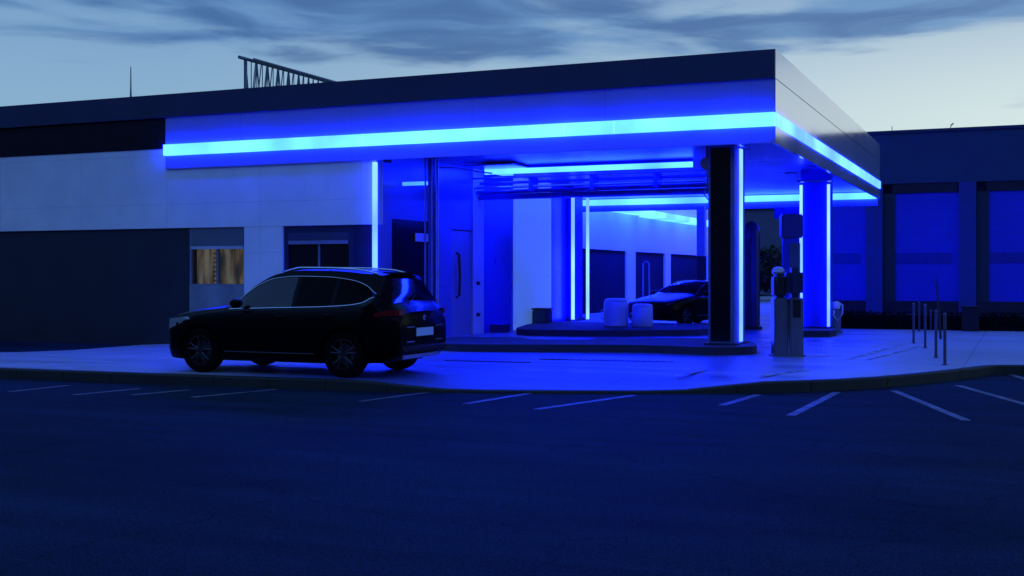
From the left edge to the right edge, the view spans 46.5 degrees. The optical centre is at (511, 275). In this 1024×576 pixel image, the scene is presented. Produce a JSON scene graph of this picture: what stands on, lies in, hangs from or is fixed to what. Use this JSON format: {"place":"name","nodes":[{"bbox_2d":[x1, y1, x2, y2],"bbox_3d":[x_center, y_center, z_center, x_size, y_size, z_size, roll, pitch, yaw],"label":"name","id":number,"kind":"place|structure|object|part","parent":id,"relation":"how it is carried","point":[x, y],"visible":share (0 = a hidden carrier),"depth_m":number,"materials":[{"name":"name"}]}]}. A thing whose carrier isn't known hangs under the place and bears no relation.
{"place":"outdoors","nodes":[
{"label":"outdoors","id":0,"kind":"place"},
{"bbox_2d":[0,295,1023,575],"bbox_3d":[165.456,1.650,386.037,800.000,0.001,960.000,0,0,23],"label":"asphalt lot","id":1,"kind":"structure","parent":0,"point":[196,481],"depth_m":9.48,"materials":[{"name":"black asphalt"}]},
{"bbox_2d":[7,385,69,391],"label":"parking line","id":2,"kind":"object","parent":1,"relation":"on","point":[38,388],"visible":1,"depth_m":17.30,"materials":[{"name":"white paint"}]},
{"bbox_2d":[72,388,140,394],"bbox_3d":[-5.716,1.645,16.840,0.110,0.001,1.114,0,0,34],"label":"parking line","id":3,"kind":"object","parent":1,"relation":"on","point":[106,391],"visible":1,"depth_m":16.85,"materials":[{"name":"white paint"}]},
{"bbox_2d":[131,389,188,394],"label":"parking line","id":4,"kind":"object","parent":1,"relation":"on","point":[159,392],"visible":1,"depth_m":16.70,"materials":[{"name":"white paint"}]},
{"bbox_2d":[194,389,277,396],"bbox_3d":[-3.859,1.645,16.619,0.110,0.001,1.445,0,0,39],"label":"parking line","id":5,"kind":"object","parent":1,"relation":"on","point":[235,393],"visible":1,"depth_m":16.56,"materials":[{"name":"white paint"}]},
{"bbox_2d":[360,392,429,400],"bbox_3d":[-1.557,1.645,16.189,0.110,0.001,1.537,0,0,34],"label":"parking line","id":6,"kind":"object","parent":1,"relation":"on","point":[394,396],"visible":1,"depth_m":16.15,"materials":[{"name":"white paint"}]},
{"bbox_2d":[464,393,532,403],"bbox_3d":[-0.175,1.645,15.930,0.110,0.001,1.582,0,0,32],"label":"parking line","id":7,"kind":"object","parent":1,"relation":"on","point":[497,398],"visible":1,"depth_m":15.89,"materials":[{"name":"white paint"}]},
{"bbox_2d":[0,365,1023,393],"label":"kerb","id":8,"kind":"structure","parent":1,"relation":"on","point":[815,385],"depth_m":17.36,"materials":[{"name":"concrete"}]},
{"bbox_2d":[535,395,636,409],"bbox_3d":[0.981,1.645,15.474,0.110,0.001,2.185,0,0,39],"label":"parking line","id":9,"kind":"object","parent":1,"relation":"on","point":[584,402],"visible":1,"depth_m":15.39,"materials":[{"name":"white paint"}]},
{"bbox_2d":[719,394,759,404],"bbox_3d":[3.026,1.645,15.753,0.110,0.001,1.553,0,0,29],"label":"parking line","id":10,"kind":"object","parent":1,"relation":"on","point":[740,399],"visible":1,"depth_m":15.77,"materials":[{"name":"white paint"}]},
{"bbox_2d":[787,392,839,415],"bbox_3d":[3.918,1.645,15.365,0.110,0.001,3.101,0,0,25],"label":"parking line","id":11,"kind":"object","parent":1,"relation":"on","point":[807,406],"visible":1,"depth_m":15.15,"materials":[{"name":"white paint"}]},
{"bbox_2d":[890,390,968,419],"bbox_3d":[5.298,1.645,15.251,0.110,0.001,3.516,0,0,5],"label":"parking line","id":12,"kind":"object","parent":1,"relation":"on","point":[931,406],"visible":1,"depth_m":15.04,"materials":[{"name":"white paint"}]},
{"bbox_2d":[955,385,1023,404],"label":"parking line","id":13,"kind":"object","parent":1,"relation":"on","point":[997,396],"visible":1,"depth_m":16.43,"materials":[{"name":"white paint"}]},
{"bbox_2d":[0,295,1023,389],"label":"pavement","id":14,"kind":"structure","parent":0,"point":[969,348],"depth_m":20.24,"materials":[{"name":"concrete"}]},
{"bbox_2d":[169,267,445,377],"bbox_3d":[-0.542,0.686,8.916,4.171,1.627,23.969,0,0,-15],"label":"parked car","id":15,"kind":"object","parent":14,"relation":"on","point":[345,322],"visible":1,"depth_m":17.76,"materials":[{"name":"black paint"}]},
{"bbox_3d":[-2.911,0.249,17.742,0.610,0.457,0.220,0,0,23],"label":"side window","id":16,"kind":"part","parent":15,"relation":"part of","materials":[{"name":"black glass"}]},
{"bbox_3d":[-2.293,0.252,17.477,0.615,0.405,0.215,0,0,23],"label":"side window","id":17,"kind":"part","parent":15,"relation":"part of","materials":[{"name":"black glass"}]},
{"bbox_3d":[-1.534,0.227,17.935,0.180,0.367,1.369,0,0,23],"label":"rear window","id":18,"kind":"part","parent":15,"relation":"part of","materials":[{"name":"black glass"}]},
{"bbox_2d":[0,49,880,345],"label":"car wash building","id":19,"kind":"structure","parent":14,"relation":"on","point":[134,219],"depth_m":27.47,"materials":[{"name":"white paint"}]},
{"bbox_2d":[130,67,131,96],"bbox_3d":[-10.240,-4.850,32.000,0.300,1.500,0.300,0,0,23],"label":"lightning rod","id":20,"kind":"object","parent":19,"relation":"on","point":[130,84],"visible":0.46,"depth_m":31.99,"materials":[{"name":"metal"}]},
{"bbox_3d":[-6.736,-0.420,27.473,1.557,1.340,0.255,0,0,23],"label":"window","id":21,"kind":"part","parent":19,"relation":"part of","materials":[{"name":"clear glass"}]},
{"bbox_2d":[238,55,335,87],"bbox_3d":[-4.290,-5.135,40.843,0.435,2.070,16.300,0,0,23],"label":"roof truss","id":22,"kind":"object","parent":19,"relation":"on","point":[262,63],"visible":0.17,"depth_m":34.65,"materials":[{"name":"metal"}]},
{"bbox_3d":[-4.252,0.255,26.378,1.792,2.690,0.160,0,0,23],"label":"shopfront window","id":23,"kind":"part","parent":19,"relation":"part of","materials":[{"name":"black glass"}]},
{"bbox_3d":[-3.155,0.255,25.973,0.544,2.690,0.220,0,0,23],"label":"service door","id":24,"kind":"part","parent":19,"relation":"part of","materials":[{"name":"metal"}]},
{"bbox_3d":[-2.476,0.135,27.222,0.300,2.770,1.810,0,0,23],"label":"glazed door","id":25,"kind":"part","parent":19,"relation":"part of","materials":[{"name":"glass"}]},
{"bbox_3d":[-1.290,0.210,29.602,0.305,2.620,1.160,0,0,23],"label":"door","id":26,"kind":"part","parent":19,"relation":"part of","materials":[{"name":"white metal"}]},
{"bbox_2d":[439,163,707,199],"bbox_3d":[1.503,-2.300,27.852,6.319,0.800,3.216,0,0,23],"label":"wash gantry","id":27,"kind":"object","parent":19,"relation":"hanging from","point":[594,189],"visible":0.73,"depth_m":28.98,"materials":[{"name":"blue metal"}]},
{"bbox_2d":[700,146,707,199],"bbox_3d":[3.880,-2.095,23.679,0.260,1.209,0.115,0,0,23],"label":"hose reel","id":28,"kind":"object","parent":19,"relation":"attached to","point":[704,163],"visible":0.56,"depth_m":23.65,"materials":[{"name":"black metal"}]},
{"bbox_2d":[445,360,531,362],"bbox_3d":[-0.424,1.507,20.636,1.580,0.038,0.060,0,0,18],"label":"drain channel","id":29,"kind":"object","parent":14,"relation":"on","point":[488,361],"visible":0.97,"depth_m":20.60,"materials":[{"name":"black metal"}]},
{"bbox_2d":[490,323,510,332],"bbox_3d":[-0.422,1.380,31.297,0.690,0.240,0.440,0,0,23],"label":"storage box","id":30,"kind":"object","parent":14,"relation":"on","point":[499,327],"visible":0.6,"depth_m":31.08,"materials":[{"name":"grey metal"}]},
{"bbox_2d":[532,308,552,322],"bbox_3d":[0.857,1.215,33.795,0.500,0.570,0.480,0,0,23],"label":"waste bin","id":31,"kind":"object","parent":14,"relation":"on","point":[541,315],"visible":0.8,"depth_m":33.61,"materials":[{"name":"grey metal"}]},
{"bbox_2d":[442,337,756,354],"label":"curb","id":32,"kind":"structure","parent":14,"relation":"on","point":[691,346],"depth_m":23.22,"materials":[{"name":"grey concrete"}]},
{"bbox_2d":[539,358,673,361],"bbox_3d":[1.646,1.507,20.928,2.393,0.038,0.160,0,0,17],"label":"drain channel","id":33,"kind":"object","parent":14,"relation":"on","point":[604,360],"visible":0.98,"depth_m":20.87,"materials":[{"name":"black metal"}]},
{"bbox_2d":[583,209,707,313],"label":"wing building","id":34,"kind":"structure","parent":14,"relation":"on","point":[624,246],"depth_m":51.83,"materials":[{"name":"grey paint"}]},
{"bbox_2d":[642,261,649,296],"bbox_3d":[4.197,0.525,37.200,0.400,1.950,0.300,0,0,0],"label":"hose hoop","id":35,"kind":"object","parent":14,"relation":"on","point":[643,278],"visible":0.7,"depth_m":37.18,"materials":[{"name":"white plastic"}]},
{"bbox_2d":[628,280,707,323],"bbox_3d":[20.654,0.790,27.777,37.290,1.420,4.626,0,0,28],"label":"parked saloon","id":36,"kind":"object","parent":14,"relation":"on","point":[685,301],"visible":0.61,"depth_m":34.72,"materials":[{"name":"black paint"}]},
{"bbox_2d":[658,283,680,292],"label":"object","id":37,"kind":"structure","parent":36,"relation":"in","point":[672,288],"depth_m":36.40,"materials":[{"name":"glass"}]},
{"bbox_2d":[677,283,698,292],"bbox_3d":[5.535,0.401,37.081,0.220,0.336,1.040,0,0,44],"label":"side window","id":38,"kind":"structure","parent":36,"relation":"in","point":[685,287],"depth_m":37.01,"materials":[{"name":"black glass"}]},
{"bbox_2d":[695,281,707,289],"bbox_3d":[6.302,0.320,36.878,1.245,0.272,0.765,0,0,44],"label":"rear window","id":39,"kind":"structure","parent":36,"relation":"in","point":[705,286],"depth_m":37.19,"materials":[{"name":"black glass"}]},
{"bbox_2d":[674,370,705,375],"bbox_3d":[2.727,1.494,18.208,0.090,0.001,1.121,0,0,31],"label":"pavement marking","id":40,"kind":"object","parent":14,"relation":"on","point":[689,372],"visible":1,"depth_m":18.20,"materials":[{"name":"paint"}]},
{"bbox_2d":[697,206,706,279],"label":"gate pier","id":41,"kind":"structure","parent":14,"relation":"on","point":[701,238],"depth_m":40.68,"materials":[{"name":"paint"}]},
{"bbox_2d":[745,221,761,329],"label":"wash tower","id":42,"kind":"structure","parent":14,"relation":"on","point":[752,276],"depth_m":32.78,"materials":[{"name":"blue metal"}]},
{"bbox_2d":[760,244,781,292],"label":"tree","id":43,"kind":"object","parent":14,"relation":"on","point":[768,255],"visible":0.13,"depth_m":71.27,"materials":[{"name":"green plant"}]},
{"bbox_2d":[762,369,810,376],"bbox_3d":[4.195,1.494,18.257,0.090,0.001,1.714,0,0,39],"label":"pavement marking","id":44,"kind":"object","parent":14,"relation":"on","point":[785,372],"visible":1,"depth_m":18.29,"materials":[{"name":"paint"}]},
{"bbox_2d":[769,267,805,356],"bbox_3d":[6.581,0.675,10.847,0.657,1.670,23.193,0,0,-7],"label":"vacuum station","id":45,"kind":"object","parent":14,"relation":"on","point":[787,327],"visible":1,"depth_m":21.94,"materials":[{"name":"metal"}]},
{"bbox_2d":[779,214,802,298],"bbox_3d":[6.985,-0.010,29.800,0.540,3.020,0.320,0,0,0],"label":"sign totem","id":46,"kind":"object","parent":14,"relation":"on","point":[790,230],"visible":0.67,"depth_m":29.68,"materials":[{"name":"blue metal"}]},
{"bbox_2d":[804,328,835,336],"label":"kerb island","id":47,"kind":"structure","parent":14,"relation":"on","point":[816,332],"depth_m":28.90,"materials":[{"name":"grey concrete"}]},
{"bbox_2d":[833,301,842,332],"bbox_3d":[8.436,1.095,30.975,0.288,0.830,0.310,0,0,0],"label":"air pump","id":48,"kind":"object","parent":14,"relation":"on","point":[837,314],"visible":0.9,"depth_m":30.90,"materials":[{"name":"metal"}]},
{"bbox_2d":[844,344,903,359],"bbox_3d":[7.231,1.494,23.521,0.100,0.001,5.562,0,0,28],"label":"pavement marking","id":49,"kind":"object","parent":14,"relation":"on","point":[873,352],"visible":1,"depth_m":23.02,"materials":[{"name":"paint"}]},
{"bbox_2d":[867,346,919,359],"bbox_3d":[7.446,1.494,23.083,0.060,0.001,4.635,0,0,30],"label":"pavement marking","id":50,"kind":"object","parent":14,"relation":"on","point":[892,353],"visible":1,"depth_m":22.73,"materials":[{"name":"paint"}]},
{"bbox_2d":[799,124,1023,314],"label":"storage hall","id":51,"kind":"structure","parent":14,"relation":"on","point":[949,209],"depth_m":45.71,"materials":[{"name":"black metal"}]},
{"bbox_2d":[799,206,865,300],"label":"sectional door","id":52,"kind":"structure","parent":51,"relation":"in","point":[849,222],"depth_m":47.08,"materials":[{"name":"metal"}]},
{"bbox_2d":[895,192,958,300],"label":"sectional door","id":53,"kind":"structure","parent":51,"relation":"in","point":[926,224],"depth_m":45.93,"materials":[{"name":"metal"}]},
{"bbox_2d":[989,190,1023,301],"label":"sectional door","id":54,"kind":"structure","parent":51,"relation":"in","point":[1006,208],"depth_m":44.81,"materials":[{"name":"metal"}]},
{"bbox_2d":[912,303,914,342],"bbox_3d":[8.859,1.060,26.276,0.110,0.891,0.107,0,0,23],"label":"bollard","id":55,"kind":"object","parent":14,"relation":"on","point":[913,322],"visible":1,"depth_m":26.25,"materials":[{"name":"metal"}]},
{"bbox_2d":[918,302,919,330],"bbox_3d":[10.907,1.110,31.907,0.110,0.790,0.107,0,0,23],"label":"bollard","id":56,"kind":"object","parent":14,"relation":"on","point":[918,316],"visible":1,"depth_m":31.89,"materials":[{"name":"black metal"}]},
{"bbox_2d":[923,304,926,347],"bbox_3d":[8.514,1.050,24.544,0.110,0.911,0.107,0,0,23],"label":"bollard","id":57,"kind":"object","parent":14,"relation":"on","point":[925,325],"visible":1,"depth_m":24.53,"materials":[{"name":"black metal"}]},
{"bbox_2d":[930,310,931,329],"bbox_3d":[11.463,1.225,32.606,0.110,0.557,0.107,0,0,23],"label":"bollard","id":58,"kind":"object","parent":14,"relation":"on","point":[930,319],"visible":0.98,"depth_m":32.58,"materials":[{"name":"black metal"}]},
{"bbox_2d":[841,310,1023,330],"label":"clipped hedge","id":59,"kind":"object","parent":14,"relation":"on","point":[992,321],"visible":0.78,"depth_m":32.85,"materials":[{"name":"green plant"}]},
{"bbox_2d":[933,310,938,357],"bbox_3d":[7.718,1.069,21.684,0.110,0.871,0.107,0,0,23],"label":"bollard","id":60,"kind":"object","parent":14,"relation":"on","point":[935,333],"visible":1,"depth_m":21.66,"materials":[{"name":"black metal"}]},
{"bbox_2d":[933,273,941,338],"bbox_3d":[10.003,0.726,28.009,0.204,1.552,0.060,0,0,23],"label":"sapling","id":61,"kind":"object","parent":14,"relation":"on","point":[939,320],"visible":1,"depth_m":27.98,"materials":[{"name":"brown plant"}]},
{"bbox_2d":[941,313,947,364],"bbox_3d":[7.246,1.069,19.942,0.110,0.871,0.107,0,0,23],"label":"bollard","id":62,"kind":"object","parent":14,"relation":"on","point":[944,338],"visible":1,"depth_m":19.92,"materials":[{"name":"black metal"}]},
{"bbox_2d":[960,306,980,330],"bbox_3d":[12.327,1.165,32.034,0.500,0.670,0.360,0,0,23],"label":"utility box","id":63,"kind":"object","parent":14,"relation":"on","point":[969,318],"visible":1,"depth_m":31.89,"materials":[{"name":"black metal"}]},
{"bbox_2d":[0,0,1023,131],"label":"sky","id":64,"kind":"structure","parent":0,"point":[889,65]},
{"bbox_2d":[516,322,707,336],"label":"raised curb island","id":65,"kind":"structure","parent":0,"point":[592,329],"depth_m":29.57,"materials":[{"name":"grey concrete"}]},
{"bbox_2d":[601,298,628,326],"bbox_3d":[2.741,0.978,31.400,0.658,0.740,0.658,0,0,-18],"label":"barrel","id":66,"kind":"object","parent":65,"relation":"on","point":[615,314],"visible":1,"depth_m":31.12,"materials":[{"name":"plastic"}]},
{"bbox_2d":[629,304,652,326],"bbox_3d":[3.416,1.048,31.200,0.559,0.600,0.559,0,0,-25],"label":"barrel","id":67,"kind":"object","parent":65,"relation":"on","point":[642,315],"visible":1,"depth_m":30.97,"materials":[{"name":"plastic"}]},
{"bbox_2d":[745,208,781,294],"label":"distant hall","id":68,"kind":"structure","parent":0,"point":[766,222],"depth_m":91.70,"materials":[{"name":"stone"}]},
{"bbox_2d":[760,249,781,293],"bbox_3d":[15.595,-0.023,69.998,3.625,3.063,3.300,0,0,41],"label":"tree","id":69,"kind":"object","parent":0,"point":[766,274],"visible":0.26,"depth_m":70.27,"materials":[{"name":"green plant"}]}
]}

